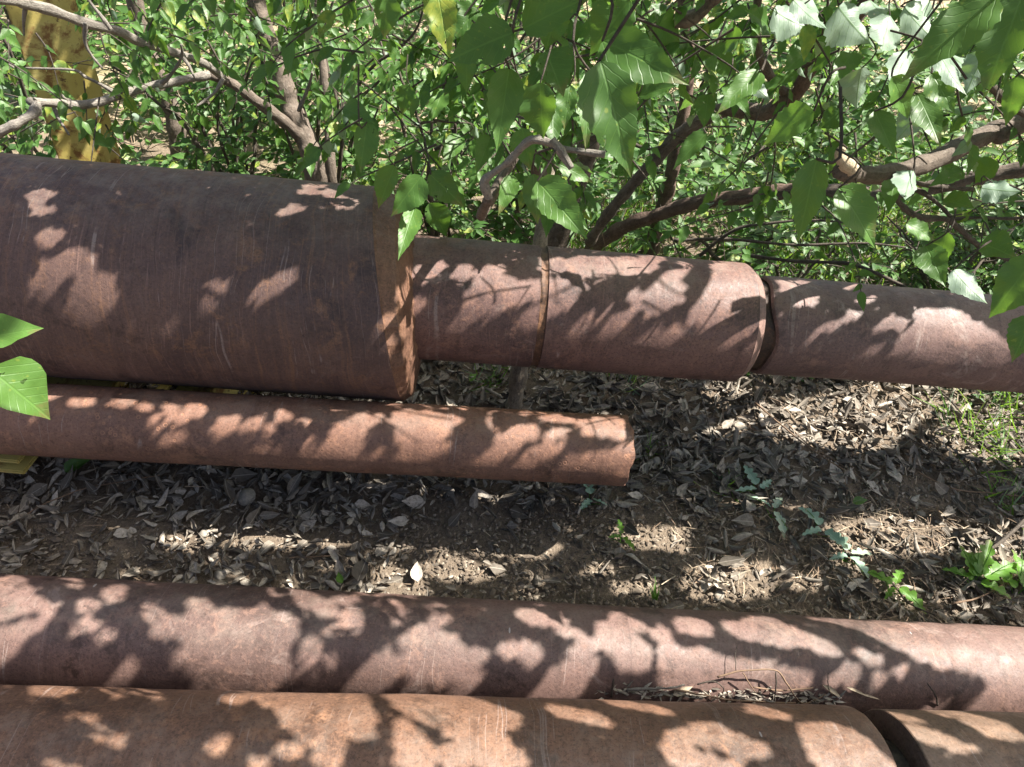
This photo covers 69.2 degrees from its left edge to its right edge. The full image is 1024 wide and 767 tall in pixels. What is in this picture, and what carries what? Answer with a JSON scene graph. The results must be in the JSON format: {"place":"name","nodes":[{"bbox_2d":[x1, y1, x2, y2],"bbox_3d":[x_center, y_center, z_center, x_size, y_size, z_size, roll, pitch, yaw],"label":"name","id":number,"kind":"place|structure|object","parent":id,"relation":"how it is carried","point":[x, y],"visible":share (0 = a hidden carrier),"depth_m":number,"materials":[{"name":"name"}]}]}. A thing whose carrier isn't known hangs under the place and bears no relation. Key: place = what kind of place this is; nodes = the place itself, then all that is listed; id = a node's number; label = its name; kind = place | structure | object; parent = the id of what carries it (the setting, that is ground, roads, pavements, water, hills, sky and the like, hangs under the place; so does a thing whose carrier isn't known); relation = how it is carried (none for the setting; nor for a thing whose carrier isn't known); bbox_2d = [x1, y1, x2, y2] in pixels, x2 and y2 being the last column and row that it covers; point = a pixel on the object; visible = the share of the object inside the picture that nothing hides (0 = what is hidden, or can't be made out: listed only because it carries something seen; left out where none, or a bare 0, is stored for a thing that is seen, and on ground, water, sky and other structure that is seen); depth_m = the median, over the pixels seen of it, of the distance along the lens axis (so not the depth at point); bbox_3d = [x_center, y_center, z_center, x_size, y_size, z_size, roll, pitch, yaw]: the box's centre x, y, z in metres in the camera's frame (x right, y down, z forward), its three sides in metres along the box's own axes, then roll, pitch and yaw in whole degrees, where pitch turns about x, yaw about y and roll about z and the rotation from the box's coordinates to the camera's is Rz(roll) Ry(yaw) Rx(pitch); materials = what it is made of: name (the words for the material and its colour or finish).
{"place":"outdoors","nodes":[
{"label":"outdoors","id":0,"kind":"place"},
{"bbox_2d":[0,0,1023,626],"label":"ground","id":1,"kind":"structure","parent":0,"point":[348,540],"depth_m":2.05,"materials":[{"name":"soil"}]},
{"bbox_2d":[0,374,37,473],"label":"yellow beam","id":2,"kind":"structure","parent":1,"relation":"on","point":[19,464],"depth_m":1.85,"materials":[{"name":"metal"}]},
{"bbox_2d":[0,382,634,485],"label":"short pipe","id":3,"kind":"object","parent":2,"relation":"on","point":[172,426],"visible":1,"depth_m":1.76,"materials":[{"name":"brown metal"}]},
{"bbox_2d":[0,152,1023,401],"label":"stepped pipe","id":4,"kind":"object","parent":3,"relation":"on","point":[164,276],"visible":0.94,"depth_m":1.72,"materials":[{"name":"brown metal"}]},
{"bbox_2d":[0,5,44,154],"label":"leafy bush","id":5,"kind":"object","parent":1,"relation":"on","point":[5,105],"visible":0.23,"depth_m":2.94,"materials":[{"name":"green plant"}]},
{"bbox_2d":[0,6,90,97],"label":"leafy bush","id":6,"kind":"object","parent":1,"relation":"on","point":[5,25],"visible":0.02,"depth_m":3.55,"materials":[{"name":"green plant"}]},
{"bbox_2d":[5,0,121,163],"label":"yellow post","id":7,"kind":"object","parent":1,"relation":"on","point":[62,39],"visible":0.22,"depth_m":2.56,"materials":[{"name":"metal"}]},
{"bbox_2d":[20,377,171,389],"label":"yellow beam","id":8,"kind":"structure","parent":1,"relation":"on","point":[53,380],"depth_m":1.95,"materials":[{"name":"metal"}]},
{"bbox_2d":[14,0,305,176],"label":"leafy bush","id":9,"kind":"object","parent":1,"relation":"on","point":[189,99],"visible":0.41,"depth_m":2.76,"materials":[{"name":"green plant"}]},
{"bbox_2d":[0,0,403,419],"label":"hackberry tree","id":10,"kind":"object","parent":1,"relation":"on","point":[29,396],"visible":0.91,"depth_m":2.19,"materials":[{"name":"green plant"}]},
{"bbox_2d":[199,529,209,537],"bbox_3d":[-0.785,0.383,1.892,0.027,0.015,0.025,-6,41,-14],"label":"pebble","id":11,"kind":"object","parent":1,"relation":"on","point":[203,534],"visible":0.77,"depth_m":1.89,"materials":[{"name":"stone"}]},
{"bbox_2d":[176,386,255,393],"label":"yellow beam","id":12,"kind":"structure","parent":1,"relation":"on","point":[197,389],"depth_m":1.98,"materials":[{"name":"metal"}]},
{"bbox_2d":[214,569,225,579],"bbox_3d":[-0.710,0.465,1.805,0.028,0.024,0.036,-28,50,-33],"label":"pebble","id":13,"kind":"object","parent":1,"relation":"on","point":[218,574],"visible":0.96,"depth_m":1.80,"materials":[{"name":"stone"}]},
{"bbox_2d":[238,488,255,505],"bbox_3d":[-0.712,0.303,1.991,0.049,0.040,0.052,2,40,-4],"label":"pebble","id":14,"kind":"object","parent":1,"relation":"on","point":[247,495],"visible":0.97,"depth_m":1.98,"materials":[{"name":"stone"}]},
{"bbox_2d":[151,0,405,182],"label":"leafy bush","id":15,"kind":"object","parent":1,"relation":"on","point":[262,87],"visible":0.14,"depth_m":2.70,"materials":[{"name":"green plant"}]},
{"bbox_2d":[210,0,372,65],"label":"leafy bush","id":16,"kind":"object","parent":1,"relation":"on","point":[305,14],"visible":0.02,"depth_m":3.58,"materials":[{"name":"green plant"}]},
{"bbox_2d":[410,561,422,581],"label":"fallen leaf","id":17,"kind":"object","parent":1,"relation":"on","point":[416,573],"visible":1,"depth_m":1.84,"materials":[{"name":"white plant"}]},
{"bbox_2d":[339,0,585,241],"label":"leafy bush","id":18,"kind":"object","parent":1,"relation":"on","point":[449,167],"visible":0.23,"depth_m":2.66,"materials":[{"name":"green plant"}]},
{"bbox_2d":[462,363,509,391],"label":"grass tuft","id":19,"kind":"object","parent":1,"relation":"on","point":[489,378],"visible":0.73,"depth_m":2.47,"materials":[{"name":"green plant"}]},
{"bbox_2d":[412,0,570,125],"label":"leafy bush","id":20,"kind":"object","parent":1,"relation":"on","point":[501,8],"visible":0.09,"depth_m":3.75,"materials":[{"name":"green plant"}]},
{"bbox_2d":[491,498,505,522],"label":"loose twig","id":21,"kind":"object","parent":1,"relation":"on","point":[498,511],"visible":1,"depth_m":2.04,"materials":[{"name":"brown wood"}]},
{"bbox_2d":[0,574,1023,712],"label":"long pipe","id":22,"kind":"object","parent":1,"relation":"on","point":[73,631],"visible":0.74,"depth_m":1.52,"materials":[{"name":"brown metal"}]},
{"bbox_2d":[610,679,614,697],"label":"dry stem","id":23,"kind":"object","parent":22,"relation":"on","point":[611,695],"visible":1,"depth_m":1.50,"materials":[{"name":"brown plant"}]},
{"bbox_2d":[697,680,723,693],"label":"dry stem","id":24,"kind":"object","parent":22,"relation":"on","point":[712,681],"visible":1,"depth_m":1.52,"materials":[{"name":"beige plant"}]},
{"bbox_2d":[596,681,845,704],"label":"chaff litter","id":25,"kind":"object","parent":22,"relation":"on","point":[788,697],"visible":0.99,"depth_m":1.54,"materials":[{"name":"brown plant"}]},
{"bbox_2d":[627,684,684,690],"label":"dry stem","id":26,"kind":"object","parent":25,"relation":"on","point":[645,688],"visible":1,"depth_m":1.51,"materials":[{"name":"brown plant"}]},
{"bbox_2d":[673,687,691,696],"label":"dead leaf","id":27,"kind":"object","parent":25,"relation":"on","point":[682,693],"visible":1,"depth_m":1.53,"materials":[{"name":"plant"}]},
{"bbox_2d":[675,689,795,703],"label":"dry stem","id":28,"kind":"object","parent":22,"relation":"on","point":[679,690],"visible":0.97,"depth_m":1.53,"materials":[{"name":"plant"}]},
{"bbox_2d":[717,669,825,703],"bbox_3d":[0.541,0.625,1.542,0.240,0.076,0.027,8,40,3],"label":"dry stem","id":29,"kind":"object","parent":22,"relation":"on","point":[732,672],"visible":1,"depth_m":1.53,"materials":[{"name":"plant"}]},
{"bbox_2d":[774,672,776,701],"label":"dry stem","id":30,"kind":"object","parent":22,"relation":"on","point":[775,685],"visible":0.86,"depth_m":1.53,"materials":[{"name":"brown plant"}]},
{"bbox_2d":[753,687,812,690],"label":"dry stem","id":31,"kind":"object","parent":22,"relation":"on","point":[780,690],"visible":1,"depth_m":1.54,"materials":[{"name":"plant"}]},
{"bbox_2d":[823,685,839,696],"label":"dead leaf","id":32,"kind":"object","parent":22,"relation":"on","point":[833,691],"visible":1,"depth_m":1.56,"materials":[{"name":"plant"}]},
{"bbox_2d":[847,687,864,694],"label":"dead leaf","id":33,"kind":"object","parent":22,"relation":"on","point":[855,690],"visible":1,"depth_m":1.56,"materials":[{"name":"plant"}]},
{"bbox_2d":[927,683,938,705],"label":"dry stem","id":34,"kind":"object","parent":22,"relation":"on","point":[935,695],"visible":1,"depth_m":1.58,"materials":[{"name":"brown plant"}]},
{"bbox_2d":[0,359,1023,626],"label":"leaf litter","id":35,"kind":"object","parent":1,"relation":"on","point":[760,465],"visible":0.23,"depth_m":2.13,"materials":[{"name":"brown plant"}]},
{"bbox_2d":[64,458,90,472],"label":"fallen leaf","id":36,"kind":"object","parent":35,"relation":"on","point":[75,462],"visible":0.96,"depth_m":1.97,"materials":[{"name":"green plant"}]},
{"bbox_2d":[8,475,159,525],"bbox_3d":[-1.101,0.286,1.917,0.353,0.012,0.040,-20,46,-27],"label":"loose twig","id":37,"kind":"object","parent":35,"relation":"on","point":[76,491],"visible":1,"depth_m":1.91,"materials":[{"name":"wood"}]},
{"bbox_2d":[336,572,343,582],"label":"fallen leaf","id":38,"kind":"object","parent":35,"relation":"on","point":[339,578],"visible":1,"depth_m":1.81,"materials":[{"name":"green plant"}]},
{"bbox_2d":[352,557,367,580],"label":"fallen leaf","id":39,"kind":"object","parent":35,"relation":"on","point":[359,567],"visible":1,"depth_m":1.82,"materials":[{"name":"grey plant"}]},
{"bbox_2d":[388,516,406,525],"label":"fallen leaf","id":40,"kind":"object","parent":35,"relation":"on","point":[400,520],"visible":1,"depth_m":1.96,"materials":[{"name":"grey plant"}]},
{"bbox_2d":[468,374,475,380],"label":"fallen leaf","id":41,"kind":"object","parent":35,"relation":"on","point":[472,378],"visible":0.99,"depth_m":2.45,"materials":[{"name":"green plant"}]},
{"bbox_2d":[696,379,714,460],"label":"twig","id":42,"kind":"object","parent":35,"relation":"on","point":[707,419],"visible":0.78,"depth_m":2.15,"materials":[{"name":"brown wood"}]},
{"bbox_2d":[754,401,844,469],"bbox_3d":[0.909,0.166,2.381,0.024,0.012,0.361,-22,47,-29],"label":"loose twig","id":43,"kind":"object","parent":35,"relation":"on","point":[779,423],"visible":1,"depth_m":2.37,"materials":[{"name":"wood"}]},
{"bbox_2d":[787,424,864,480],"bbox_3d":[0.980,0.219,2.338,0.029,0.015,0.292,-24,48,-30],"label":"loose twig","id":44,"kind":"object","parent":35,"relation":"on","point":[822,453],"visible":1,"depth_m":2.33,"materials":[{"name":"wood"}]},
{"bbox_2d":[853,496,866,504],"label":"fallen leaf","id":45,"kind":"object","parent":35,"relation":"on","point":[862,500],"visible":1,"depth_m":2.19,"materials":[{"name":"green plant"}]},
{"bbox_2d":[951,574,1016,604],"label":"loose twig","id":46,"kind":"object","parent":35,"relation":"on","point":[978,597],"visible":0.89,"depth_m":1.97,"materials":[{"name":"wood"}]},
{"bbox_2d":[950,518,1023,588],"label":"loose twig","id":47,"kind":"object","parent":35,"relation":"on","point":[1010,533],"visible":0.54,"depth_m":2.14,"materials":[{"name":"brown wood"}]},
{"bbox_2d":[0,685,1023,766],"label":"collared pipe","id":48,"kind":"object","parent":1,"relation":"on","point":[59,726],"visible":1,"depth_m":1.28,"materials":[{"name":"brown metal"}]},
{"bbox_2d":[0,0,1023,293],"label":"undergrowth","id":49,"kind":"object","parent":1,"relation":"on","point":[718,168],"visible":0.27,"depth_m":3.15,"materials":[{"name":"green plant"}]},
{"bbox_2d":[1,0,1023,147],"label":"dry grass","id":50,"kind":"structure","parent":1,"relation":"on","point":[654,3],"depth_m":5.31,"materials":[{"name":"plant"}]},
{"bbox_2d":[6,2,1023,432],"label":"dry grass","id":51,"kind":"structure","parent":1,"relation":"on","point":[592,212],"depth_m":3.50,"materials":[{"name":"plant"}]},
{"bbox_2d":[467,0,590,222],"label":"leafy bush","id":52,"kind":"object","parent":1,"relation":"on","point":[528,58],"visible":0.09,"depth_m":3.02,"materials":[{"name":"green plant"}]},
{"bbox_2d":[580,484,607,508],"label":"weed","id":53,"kind":"object","parent":1,"relation":"on","point":[589,490],"visible":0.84,"depth_m":2.10,"materials":[{"name":"green plant"}]},
{"bbox_2d":[609,519,634,550],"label":"weed","id":54,"kind":"object","parent":1,"relation":"on","point":[621,527],"visible":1,"depth_m":2.00,"materials":[{"name":"green plant"}]},
{"bbox_2d":[226,0,1023,409],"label":"hackberry tree","id":55,"kind":"object","parent":1,"relation":"on","point":[622,52],"visible":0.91,"depth_m":1.43,"materials":[{"name":"green plant"}]},
{"bbox_2d":[606,373,649,394],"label":"grass tuft","id":56,"kind":"object","parent":1,"relation":"on","point":[631,380],"visible":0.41,"depth_m":2.52,"materials":[{"name":"green plant"}]},
{"bbox_2d":[633,429,670,465],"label":"grass tuft","id":57,"kind":"object","parent":1,"relation":"on","point":[648,448],"visible":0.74,"depth_m":2.31,"materials":[{"name":"green plant"}]},
{"bbox_2d":[650,579,659,600],"bbox_3d":[0.363,0.526,1.884,0.027,0.056,0.041,-24,48,-30],"label":"grass sprout","id":58,"kind":"object","parent":1,"relation":"on","point":[654,594],"depth_m":1.88,"materials":[{"name":"green plant"}]},
{"bbox_2d":[652,457,660,464],"bbox_3d":[0.441,0.239,2.273,0.033,0.025,0.034,1,40,-5],"label":"pebble","id":59,"kind":"object","parent":1,"relation":"on","point":[657,460],"visible":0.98,"depth_m":2.27,"materials":[{"name":"stone"}]},
{"bbox_2d":[371,44,1023,430],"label":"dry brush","id":60,"kind":"object","parent":1,"relation":"on","point":[723,232],"visible":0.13,"depth_m":3.14,"materials":[{"name":"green plant"}]},
{"bbox_2d":[713,590,724,600],"bbox_3d":[0.534,0.548,1.916,0.037,0.021,0.026,-21,47,-28],"label":"pebble","id":61,"kind":"object","parent":1,"relation":"on","point":[720,593],"visible":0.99,"depth_m":1.91,"materials":[{"name":"stone"}]},
{"bbox_2d":[634,0,822,185],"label":"leafy bush","id":62,"kind":"object","parent":1,"relation":"on","point":[668,97],"visible":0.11,"depth_m":3.43,"materials":[{"name":"green plant"}]},
{"bbox_2d":[693,469,770,502],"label":"grass tuft","id":63,"kind":"object","parent":1,"relation":"on","point":[728,485],"visible":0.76,"depth_m":2.20,"materials":[{"name":"green plant"}]},
{"bbox_2d":[731,513,753,525],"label":"fallen leaf","id":64,"kind":"object","parent":1,"relation":"on","point":[746,519],"visible":1,"depth_m":2.08,"materials":[{"name":"grey plant"}]},
{"bbox_2d":[746,500,755,512],"bbox_3d":[0.687,0.357,2.158,0.047,0.033,0.041,-3,41,-10],"label":"pebble","id":65,"kind":"object","parent":1,"relation":"on","point":[751,506],"visible":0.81,"depth_m":2.15,"materials":[{"name":"stone"}]},
{"bbox_2d":[735,466,771,493],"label":"weed","id":66,"kind":"object","parent":1,"relation":"on","point":[752,475],"visible":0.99,"depth_m":2.20,"materials":[{"name":"green plant"}]},
{"bbox_2d":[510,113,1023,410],"bbox_3d":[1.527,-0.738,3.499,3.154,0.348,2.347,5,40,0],"label":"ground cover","id":67,"kind":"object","parent":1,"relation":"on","point":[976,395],"visible":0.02,"depth_m":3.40,"materials":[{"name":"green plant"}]},
{"bbox_2d":[746,495,787,539],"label":"weed","id":68,"kind":"object","parent":1,"relation":"on","point":[778,517],"visible":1,"depth_m":2.12,"materials":[{"name":"green plant"}]},
{"bbox_2d":[670,173,869,280],"bbox_3d":[1.002,-0.339,2.932,0.881,0.736,0.776,5,40,0],"label":"leafy bush","id":69,"kind":"object","parent":1,"relation":"on","point":[801,272],"visible":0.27,"depth_m":2.87,"materials":[{"name":"green plant"}]},
{"bbox_2d":[798,507,847,548],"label":"weed","id":70,"kind":"object","parent":1,"relation":"on","point":[836,537],"visible":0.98,"depth_m":2.09,"materials":[{"name":"green plant"}]},
{"bbox_2d":[631,0,1023,361],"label":"hackberry tree","id":71,"kind":"object","parent":1,"relation":"on","point":[987,36],"visible":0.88,"depth_m":1.33,"materials":[{"name":"green plant"}]},
{"bbox_2d":[829,531,872,577],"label":"weed","id":72,"kind":"object","parent":1,"relation":"on","point":[859,564],"visible":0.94,"depth_m":2.04,"materials":[{"name":"green plant"}]},
{"bbox_2d":[774,0,934,169],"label":"leafy bush","id":73,"kind":"object","parent":1,"relation":"on","point":[839,48],"visible":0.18,"depth_m":3.80,"materials":[{"name":"green plant"}]},
{"bbox_2d":[862,569,926,613],"bbox_3d":[1.013,0.554,1.971,0.121,0.050,0.134,-1,40,-8],"label":"weed","id":74,"kind":"object","parent":1,"relation":"on","point":[908,594],"visible":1,"depth_m":1.97,"materials":[{"name":"green plant"}]},
{"bbox_2d":[870,549,934,614],"bbox_3d":[1.029,0.532,1.987,0.044,0.011,0.227,-14,44,-21],"label":"loose twig","id":75,"kind":"object","parent":1,"relation":"on","point":[893,584],"visible":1,"depth_m":1.96,"materials":[{"name":"brown wood"}]},
{"bbox_2d":[916,510,925,516],"bbox_3d":[1.230,0.389,2.234,0.025,0.019,0.026,5,40,0],"label":"pebble","id":76,"kind":"object","parent":1,"relation":"on","point":[921,513],"visible":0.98,"depth_m":2.23,"materials":[{"name":"stone"}]},
{"bbox_2d":[829,193,1023,293],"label":"leafy bush","id":77,"kind":"object","parent":1,"relation":"on","point":[974,269],"visible":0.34,"depth_m":2.94,"materials":[{"name":"green plant"}]},
{"bbox_2d":[908,437,991,470],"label":"loose twig","id":78,"kind":"object","parent":1,"relation":"on","point":[943,456],"visible":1,"depth_m":2.41,"materials":[{"name":"brown wood"}]},
{"bbox_2d":[908,387,1023,495],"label":"grass tuft","id":79,"kind":"object","parent":1,"relation":"on","point":[995,431],"visible":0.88,"depth_m":2.52,"materials":[{"name":"green plant"}]},
{"bbox_2d":[917,471,1023,496],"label":"loose twig","id":80,"kind":"object","parent":1,"relation":"on","point":[961,490],"visible":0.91,"depth_m":2.30,"materials":[{"name":"wood"}]},
{"bbox_2d":[942,540,1019,598],"bbox_3d":[1.293,0.496,2.037,0.175,0.105,0.148,26,44,23],"label":"weed","id":81,"kind":"object","parent":1,"relation":"on","point":[978,563],"visible":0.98,"depth_m":2.02,"materials":[{"name":"green plant"}]},
{"bbox_2d":[967,468,1023,528],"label":"grass tuft","id":82,"kind":"object","parent":1,"relation":"on","point":[1003,506],"visible":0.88,"depth_m":2.31,"materials":[{"name":"green plant"}]},
{"bbox_2d":[967,390,1023,427],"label":"grass tuft","id":83,"kind":"object","parent":1,"relation":"on","point":[1006,401],"visible":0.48,"depth_m":2.67,"materials":[{"name":"green plant"}]},
{"bbox_2d":[972,66,1023,239],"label":"leafy bush","id":84,"kind":"object","parent":1,"relation":"on","point":[1019,70],"visible":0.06,"depth_m":3.51,"materials":[{"name":"green plant"}]},
{"bbox_2d":[990,550,1023,595],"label":"weed","id":85,"kind":"object","parent":1,"relation":"on","point":[1011,581],"visible":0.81,"depth_m":2.02,"materials":[{"name":"green plant"}]},
{"bbox_2d":[522,77,1023,416],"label":"green grass","id":86,"kind":"structure","parent":0,"point":[787,212],"depth_m":3.40,"materials":[{"name":"green plant"}]}
]}

